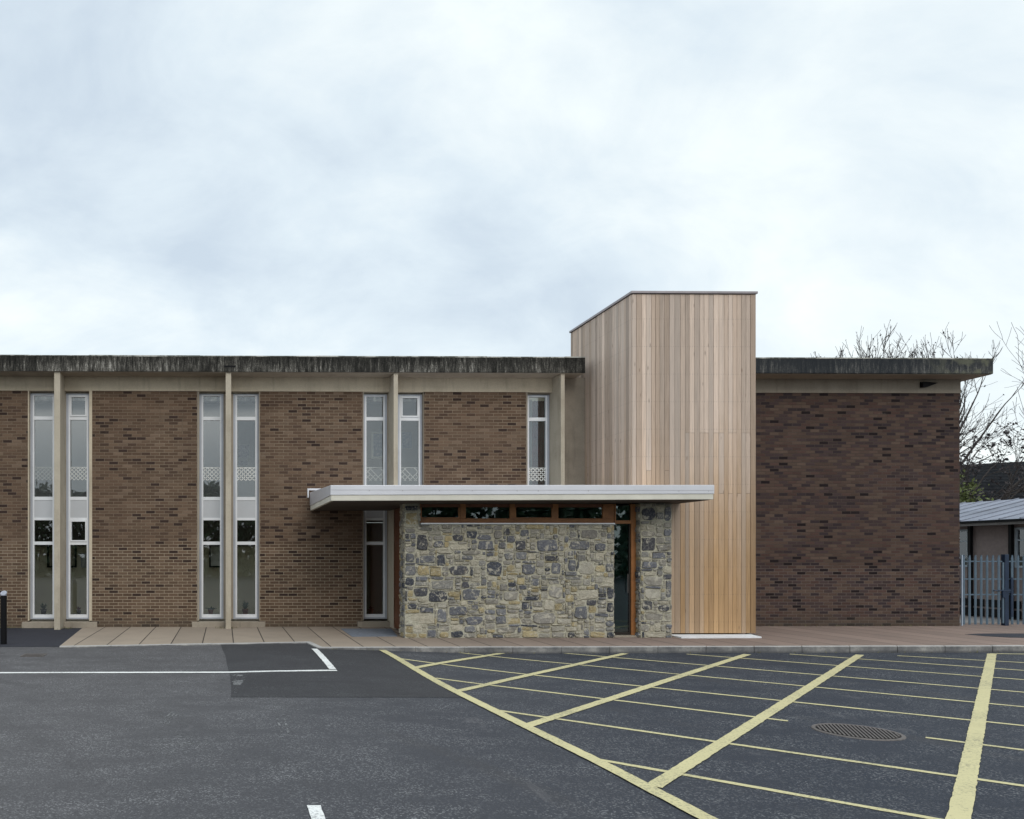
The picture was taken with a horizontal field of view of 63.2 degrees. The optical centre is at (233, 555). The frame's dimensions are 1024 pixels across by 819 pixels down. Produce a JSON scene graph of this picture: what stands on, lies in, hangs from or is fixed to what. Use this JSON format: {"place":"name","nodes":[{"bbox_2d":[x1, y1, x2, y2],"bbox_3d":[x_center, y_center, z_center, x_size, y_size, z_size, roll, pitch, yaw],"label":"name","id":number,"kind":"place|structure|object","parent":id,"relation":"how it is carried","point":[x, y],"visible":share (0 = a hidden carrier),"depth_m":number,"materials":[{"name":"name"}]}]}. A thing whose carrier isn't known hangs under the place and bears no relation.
{"place":"outdoors","nodes":[
{"label":"outdoors","id":0,"kind":"place"},
{"bbox_2d":[39,602,46,613],"bbox_3d":[-4.742,1.299,18.913,0.244,0.306,0.171,0,0,28],"label":"potted plant","id":1,"kind":"object","parent":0,"point":[43,609],"visible":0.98,"depth_m":18.88,"materials":[{"name":"green plant"}]},
{"bbox_2d":[205,606,217,613],"bbox_3d":[-0.578,1.356,18.959,0.388,0.194,0.165,0,0,-9],"label":"potted plant","id":2,"kind":"object","parent":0,"point":[210,610],"visible":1,"depth_m":18.94,"materials":[{"name":"green plant"}]},
{"bbox_2d":[242,600,248,613],"bbox_3d":[0.278,1.274,18.973,0.257,0.356,0.167,0,0,-1],"label":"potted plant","id":3,"kind":"object","parent":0,"point":[245,606],"visible":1,"depth_m":18.93,"materials":[{"name":"green plant"}]},
{"bbox_2d":[237,421,254,466],"bbox_3d":[0.348,-2.408,19.607,0.773,2.205,0.038,0,0,-1],"label":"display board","id":4,"kind":"object","parent":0,"point":[245,432],"visible":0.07,"depth_m":19.59,"materials":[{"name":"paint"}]},
{"bbox_2d":[368,606,373,613],"bbox_3d":[3.430,1.350,19.016,0.160,0.206,0.151,0,0,-1],"label":"potted plant","id":5,"kind":"object","parent":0,"point":[370,610],"visible":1,"depth_m":18.97,"materials":[{"name":"green plant"}]},
{"bbox_2d":[366,403,417,468],"bbox_3d":[4.106,-2.632,19.656,1.617,2.655,0.038,0,0,-1],"label":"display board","id":6,"kind":"object","parent":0,"point":[409,458],"depth_m":19.64,"materials":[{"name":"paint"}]},
{"bbox_2d":[371,432,382,458],"bbox_3d":[3.733,-2.857,19.615,0.373,0.693,0.029,0,0,-1],"label":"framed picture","id":7,"kind":"object","parent":6,"relation":"attached to","point":[376,445],"visible":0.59,"depth_m":19.62,"materials":[{"name":"paper"}]},
{"bbox_2d":[402,432,411,448],"bbox_3d":[4.469,-2.987,19.624,0.270,0.435,0.029,0,0,-1],"label":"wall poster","id":8,"kind":"object","parent":6,"relation":"attached to","point":[406,440],"depth_m":19.63,"materials":[{"name":"white paper"}]},
{"bbox_2d":[0,645,1023,818],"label":"road","id":9,"kind":"structure","parent":0,"point":[90,746],"depth_m":7.66,"materials":[{"name":"grey asphalt"}]},
{"bbox_2d":[20,654,45,656],"bbox_3d":[-3.558,1.770,13.529,0.400,0.018,0.320,0,0,-1],"label":"drain grating","id":10,"kind":"object","parent":9,"relation":"on","point":[32,655],"visible":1,"depth_m":13.44,"materials":[{"name":"metal"}]},
{"bbox_2d":[0,628,81,646],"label":"tarmac","id":11,"kind":"structure","parent":9,"relation":"on","point":[34,637],"depth_m":16.55,"materials":[{"name":"grey asphalt"}]},
{"bbox_2d":[0,591,6,643],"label":"bollard","id":12,"kind":"object","parent":11,"relation":"on","point":[3,617],"visible":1,"depth_m":15.07,"materials":[{"name":"black metal"}]},
{"bbox_2d":[0,670,336,672],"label":"white road line","id":13,"kind":"object","parent":9,"relation":"on","point":[174,672],"visible":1,"depth_m":11.88,"materials":[{"name":"paint"}]},
{"bbox_2d":[307,805,324,818],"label":"white road line","id":14,"kind":"object","parent":9,"relation":"on","point":[315,811],"visible":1,"depth_m":5.48,"materials":[{"name":"paint"}]},
{"bbox_2d":[221,644,460,696],"bbox_3d":[1.393,1.806,12.571,3.234,0.100,5.219,0,0,-1],"label":"asphalt patch","id":15,"kind":"object","parent":9,"relation":"on","point":[368,673],"visible":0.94,"depth_m":11.75,"materials":[{"name":"grey asphalt"}]},
{"bbox_2d":[232,675,242,692],"bbox_3d":[0.064,1.840,11.059,0.233,0.026,1.544,0,0,-1],"label":"asphalt wear","id":16,"kind":"object","parent":15,"relation":"on","point":[237,682],"visible":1,"depth_m":11.13,"materials":[{"name":"grey asphalt"}]},
{"bbox_2d":[312,649,335,668],"bbox_3d":[1.552,1.781,13.256,0.118,0.061,2.182,0,0,-2],"label":"white road line","id":17,"kind":"object","parent":15,"relation":"on","point":[327,662],"visible":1,"depth_m":13.04,"materials":[{"name":"paint"}]},
{"bbox_2d":[416,653,503,667],"bbox_3d":[4.098,1.837,13.509,3.219,0.030,0.133,0,0,-44],"label":"yellow road line","id":18,"kind":"object","parent":9,"relation":"on","point":[426,665],"visible":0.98,"depth_m":13.30,"materials":[{"name":"paint"}]},
{"bbox_2d":[7,625,998,653],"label":"weeds","id":19,"kind":"object","parent":9,"relation":"on","point":[447,651],"visible":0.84,"depth_m":18.23,"materials":[{"name":"green plant"}]},
{"bbox_2d":[59,641,1023,653],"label":"kerb","id":20,"kind":"structure","parent":9,"relation":"on","point":[757,649],"depth_m":14.55,"materials":[{"name":"concrete"}]},
{"bbox_2d":[457,653,626,691],"bbox_3d":[5.246,1.850,12.424,5.943,0.003,0.133,0,0,-43],"label":"yellow road line","id":21,"kind":"object","parent":9,"relation":"on","point":[522,676],"visible":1,"depth_m":11.96,"materials":[{"name":"paint"}]},
{"bbox_2d":[380,650,717,818],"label":"yellow road line","id":22,"kind":"object","parent":9,"relation":"on","point":[670,798],"visible":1,"depth_m":7.11,"materials":[{"name":"paint"}]},
{"bbox_2d":[436,678,787,720],"bbox_3d":[4.646,1.852,10.028,4.338,0.008,0.083,0,0,43],"label":"yellow road line","id":23,"kind":"object","parent":9,"relation":"on","point":[616,700],"visible":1,"depth_m":9.69,"materials":[{"name":"paint"}]},
{"bbox_2d":[527,654,751,725],"bbox_3d":[6.431,1.851,11.300,8.865,0.001,0.133,0,0,-43],"label":"yellow road line","id":24,"kind":"object","parent":9,"relation":"on","point":[577,709],"visible":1,"depth_m":10.23,"materials":[{"name":"paint"}]},
{"bbox_2d":[402,658,1023,725],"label":"yellow road line","id":25,"kind":"object","parent":9,"relation":"on","point":[735,695],"visible":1,"depth_m":10.03,"materials":[{"name":"paint"}]},
{"bbox_2d":[465,653,1023,706],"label":"yellow road line","id":26,"kind":"object","parent":9,"relation":"on","point":[764,682],"visible":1,"depth_m":11.14,"materials":[{"name":"paint"}]},
{"bbox_2d":[648,654,863,787],"bbox_3d":[7.558,1.851,10.182,11.668,0.001,0.133,0,0,-44],"label":"yellow road line","id":27,"kind":"object","parent":9,"relation":"on","point":[678,770],"visible":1,"depth_m":7.97,"materials":[{"name":"paint"}]},
{"bbox_2d":[501,710,1023,786],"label":"yellow road line","id":28,"kind":"object","parent":9,"relation":"on","point":[776,750],"visible":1,"depth_m":7.21,"materials":[{"name":"paint"}]},
{"bbox_2d":[602,759,940,818],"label":"yellow road line","id":29,"kind":"object","parent":9,"relation":"on","point":[808,796],"visible":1,"depth_m":5.96,"materials":[{"name":"paint"}]},
{"bbox_2d":[565,653,1020,691],"bbox_3d":[9.018,1.855,11.978,7.781,0.001,0.106,0,0,43],"label":"yellow road line","id":30,"kind":"object","parent":9,"relation":"on","point":[801,673],"visible":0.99,"depth_m":11.99,"materials":[{"name":"paint"}]},
{"bbox_2d":[690,654,1023,679],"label":"yellow road line","id":31,"kind":"object","parent":9,"relation":"on","point":[862,667],"visible":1,"depth_m":12.64,"materials":[{"name":"paint"}]},
{"bbox_2d":[811,723,905,740],"bbox_3d":[6.578,1.853,8.021,0.780,0.013,0.780,0,0,-1],"label":"manhole cover","id":32,"kind":"object","parent":9,"relation":"on","point":[858,732],"visible":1,"depth_m":7.99,"materials":[{"name":"metal"}]},
{"bbox_2d":[794,654,1023,670],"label":"yellow road line","id":33,"kind":"object","parent":9,"relation":"on","point":[910,662],"visible":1,"depth_m":13.23,"materials":[{"name":"paint"}]},
{"bbox_2d":[897,655,1023,662],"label":"yellow road line","id":34,"kind":"object","parent":9,"relation":"on","point":[965,659],"visible":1,"depth_m":13.68,"materials":[{"name":"paint"}]},
{"bbox_2d":[945,654,996,818],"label":"yellow road line","id":35,"kind":"object","parent":9,"relation":"on","point":[962,800],"visible":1,"depth_m":7.08,"materials":[{"name":"paint"}]},
{"bbox_2d":[925,737,1023,750],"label":"yellow road line","id":36,"kind":"object","parent":9,"relation":"on","point":[983,744],"visible":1,"depth_m":7.48,"materials":[{"name":"paint"}]},
{"bbox_2d":[0,0,1023,464],"label":"sky","id":37,"kind":"structure","parent":0,"point":[178,177],"materials":[{"name":"white"}]},
{"bbox_2d":[60,623,1023,646],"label":"pavement","id":38,"kind":"structure","parent":0,"point":[780,635],"depth_m":16.01,"materials":[{"name":"concrete"}]},
{"bbox_2d":[342,629,396,636],"bbox_3d":[3.143,1.734,17.227,1.232,0.009,1.771,0,0,-1],"label":"entrance mat","id":39,"kind":"object","parent":38,"relation":"on","point":[371,632],"visible":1,"depth_m":17.16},
{"bbox_2d":[0,355,993,629],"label":"school building","id":40,"kind":"structure","parent":38,"relation":"on","point":[134,483],"depth_m":18.69,"materials":[{"name":"brown brick"}]},
{"bbox_2d":[22,391,53,627],"bbox_3d":[-4.724,-1.047,18.758,0.876,5.975,0.545,0,0,-1],"label":"window","id":41,"kind":"structure","parent":40,"relation":"in","point":[39,508],"depth_m":18.70,"materials":[{"name":"grey metal"}]},
{"bbox_2d":[47,546,76,567],"bbox_3d":[-4.923,-0.097,21.752,0.845,0.859,0.029,0,0,-1],"label":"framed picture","id":42,"kind":"object","parent":40,"relation":"attached to","point":[50,556],"visible":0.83,"depth_m":21.75,"materials":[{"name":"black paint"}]},
{"bbox_2d":[64,391,96,627],"bbox_3d":[-3.739,-1.048,18.690,0.803,5.975,0.385,0,0,-1],"label":"window","id":43,"kind":"structure","parent":40,"relation":"in","point":[77,509],"depth_m":18.70,"materials":[{"name":"grey metal"}]},
{"bbox_2d":[81,553,85,567],"bbox_3d":[-4.306,0.132,21.760,0.137,0.401,0.029,0,0,-1],"label":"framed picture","id":44,"kind":"object","parent":40,"relation":"attached to","point":[83,560],"visible":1,"depth_m":21.75,"materials":[{"name":"paper"}]},
{"bbox_2d":[192,391,225,626],"bbox_3d":[-0.616,-1.048,18.731,0.824,5.975,0.385,0,0,-1],"label":"window","id":45,"kind":"structure","parent":40,"relation":"in","point":[208,508],"depth_m":18.74,"materials":[{"name":"grey metal"}]},
{"bbox_2d":[209,546,219,567],"bbox_3d":[-0.484,-0.098,21.810,0.448,0.862,0.029,0,0,-1],"label":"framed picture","id":46,"kind":"object","parent":40,"relation":"attached to","point":[214,556],"visible":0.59,"depth_m":21.81,"materials":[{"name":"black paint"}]},
{"bbox_2d":[231,391,264,626],"bbox_3d":[0.346,-1.048,18.744,0.838,5.975,0.385,0,0,-1],"label":"window","id":47,"kind":"structure","parent":40,"relation":"in","point":[242,508],"depth_m":18.76,"materials":[{"name":"grey metal"}]},
{"bbox_2d":[357,392,389,626],"bbox_3d":[3.423,-1.048,18.784,0.783,5.975,0.385,0,0,-1],"label":"window","id":48,"kind":"structure","parent":40,"relation":"in","point":[367,515],"depth_m":18.80,"materials":[{"name":"grey metal"}]},
{"bbox_2d":[398,392,423,484],"bbox_3d":[4.357,-1.225,18.832,0.627,5.619,0.312,0,0,-1],"label":"window","id":49,"kind":"structure","parent":40,"relation":"in","point":[420,398],"depth_m":18.81,"materials":[{"name":"grey metal"}]},
{"bbox_2d":[529,400,531,484],"bbox_3d":[7.352,-2.620,19.135,0.304,2.600,0.015,0,0,-1],"label":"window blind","id":50,"kind":"object","parent":40,"relation":"hanging from","point":[530,438],"depth_m":19.13,"materials":[{"name":"white fabric"}]},
{"bbox_2d":[532,401,543,484],"bbox_3d":[7.803,-2.620,19.240,0.499,2.600,0.100,0,0,-1],"label":"curtain","id":51,"kind":"object","parent":40,"relation":"hanging from","point":[538,439],"visible":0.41,"depth_m":19.24,"materials":[{"name":"grey fabric"}]},
{"bbox_2d":[526,392,549,484],"bbox_3d":[7.519,-1.225,18.873,0.640,5.619,0.312,0,0,-1],"label":"window","id":52,"kind":"structure","parent":40,"relation":"in","point":[546,419],"depth_m":18.86,"materials":[{"name":"grey metal"}]},
{"bbox_2d":[307,485,713,637],"bbox_3d":[5.775,0.093,17.032,7.901,3.494,3.346,0,0,-1],"label":"entrance porch","id":53,"kind":"object","parent":38,"relation":"on","point":[497,561],"visible":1,"depth_m":16.12,"materials":[{"name":"stone"},{"name":"zinc"},{"name":"wood"}]},
{"bbox_2d":[420,507,459,518],"bbox_3d":[4.419,-0.918,16.310,0.848,0.245,0.058,0,0,-1],"label":"clerestory window","id":54,"kind":"structure","parent":53,"relation":"in","point":[458,517],"depth_m":16.28,"materials":[{"name":"brown wood"}]},
{"bbox_2d":[466,518,509,518],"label":"clerestory window","id":55,"kind":"structure","parent":53,"relation":"in","point":[466,518],"depth_m":16.30,"materials":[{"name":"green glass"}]},
{"bbox_2d":[515,507,552,518],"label":"clerestory window","id":56,"kind":"structure","parent":53,"relation":"in","point":[515,507],"depth_m":16.31,"materials":[{"name":"brown wood"}]},
{"bbox_2d":[558,518,602,518],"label":"clerestory window","id":57,"kind":"structure","parent":53,"relation":"in","point":[558,518],"depth_m":16.32,"materials":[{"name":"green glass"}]},
{"bbox_2d":[614,504,636,636],"bbox_3d":[8.332,0.312,16.345,0.609,2.855,0.230,0,0,-1],"label":"entrance door","id":58,"kind":"structure","parent":53,"relation":"in","point":[631,584],"depth_m":16.32,"materials":[{"name":"brown wood"}]},
{"bbox_2d":[569,291,761,637],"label":"timber tower","id":59,"kind":"structure","parent":38,"relation":"on","point":[670,386],"depth_m":16.57,"materials":[{"name":"brown wood"}]},
{"bbox_2d":[967,633,1023,637],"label":"tarmac","id":60,"kind":"structure","parent":38,"relation":"on","point":[1014,635],"depth_m":16.69,"materials":[{"name":"grey asphalt"}]},
{"bbox_2d":[1001,554,1010,625],"bbox_3d":[19.291,0.860,18.997,0.181,1.800,0.114,0,0,-1],"label":"gate post","id":61,"kind":"object","parent":38,"relation":"on","point":[1005,558],"visible":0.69,"depth_m":18.95,"materials":[{"name":"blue metal"}]},
{"bbox_2d":[960,555,1010,625],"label":"palisade gate","id":62,"kind":"structure","parent":61,"relation":"attached to","point":[975,579],"depth_m":18.95,"materials":[{"name":"grey metal"}]},
{"bbox_2d":[1009,555,1023,623],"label":"palisade fence","id":63,"kind":"object","parent":38,"relation":"on","point":[1011,579],"visible":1,"depth_m":18.97,"materials":[{"name":"blue metal"}]},
{"bbox_2d":[960,616,1021,622],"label":"yard","id":64,"kind":"structure","parent":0,"point":[984,620],"depth_m":23.06,"materials":[{"name":"concrete"}]},
{"bbox_2d":[810,320,1023,467],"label":"tree","id":65,"kind":"object","parent":64,"relation":"on","point":[911,355],"visible":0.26,"depth_m":32.28,"materials":[{"name":"brown plant"}]},
{"bbox_2d":[960,468,993,502],"bbox_3d":[28.801,-0.855,30.008,1.968,5.199,1.806,0,0,-39],"label":"shrub","id":66,"kind":"object","parent":64,"relation":"on","point":[965,495],"visible":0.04,"depth_m":29.69,"materials":[{"name":"green plant"}]},
{"bbox_2d":[960,498,1023,619],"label":"outbuilding","id":67,"kind":"structure","parent":64,"relation":"on","point":[995,528],"depth_m":24.09,"materials":[{"name":"grey metal"}]},
{"bbox_2d":[960,529,966,566],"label":"window","id":68,"kind":"structure","parent":67,"relation":"in","point":[963,533],"depth_m":24.91,"materials":[{"name":"white glass"}]},
{"bbox_2d":[1015,527,1023,567],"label":"window","id":69,"kind":"structure","parent":67,"relation":"in","point":[1019,532],"depth_m":23.16,"materials":[{"name":"white glass"}]},
{"bbox_2d":[960,461,1023,501],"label":"house","id":70,"kind":"structure","parent":64,"relation":"on","point":[991,487],"depth_m":37.16,"materials":[{"name":"tile"}]},
{"bbox_2d":[960,417,1023,501],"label":"tree","id":71,"kind":"object","parent":64,"relation":"on","point":[1007,491],"visible":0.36,"depth_m":30.12,"materials":[{"name":"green plant"}]},
{"bbox_2d":[962,322,1023,467],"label":"tree","id":72,"kind":"object","parent":64,"relation":"on","point":[1016,397],"visible":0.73,"depth_m":38.32,"materials":[{"name":"brown plant"}]}
]}

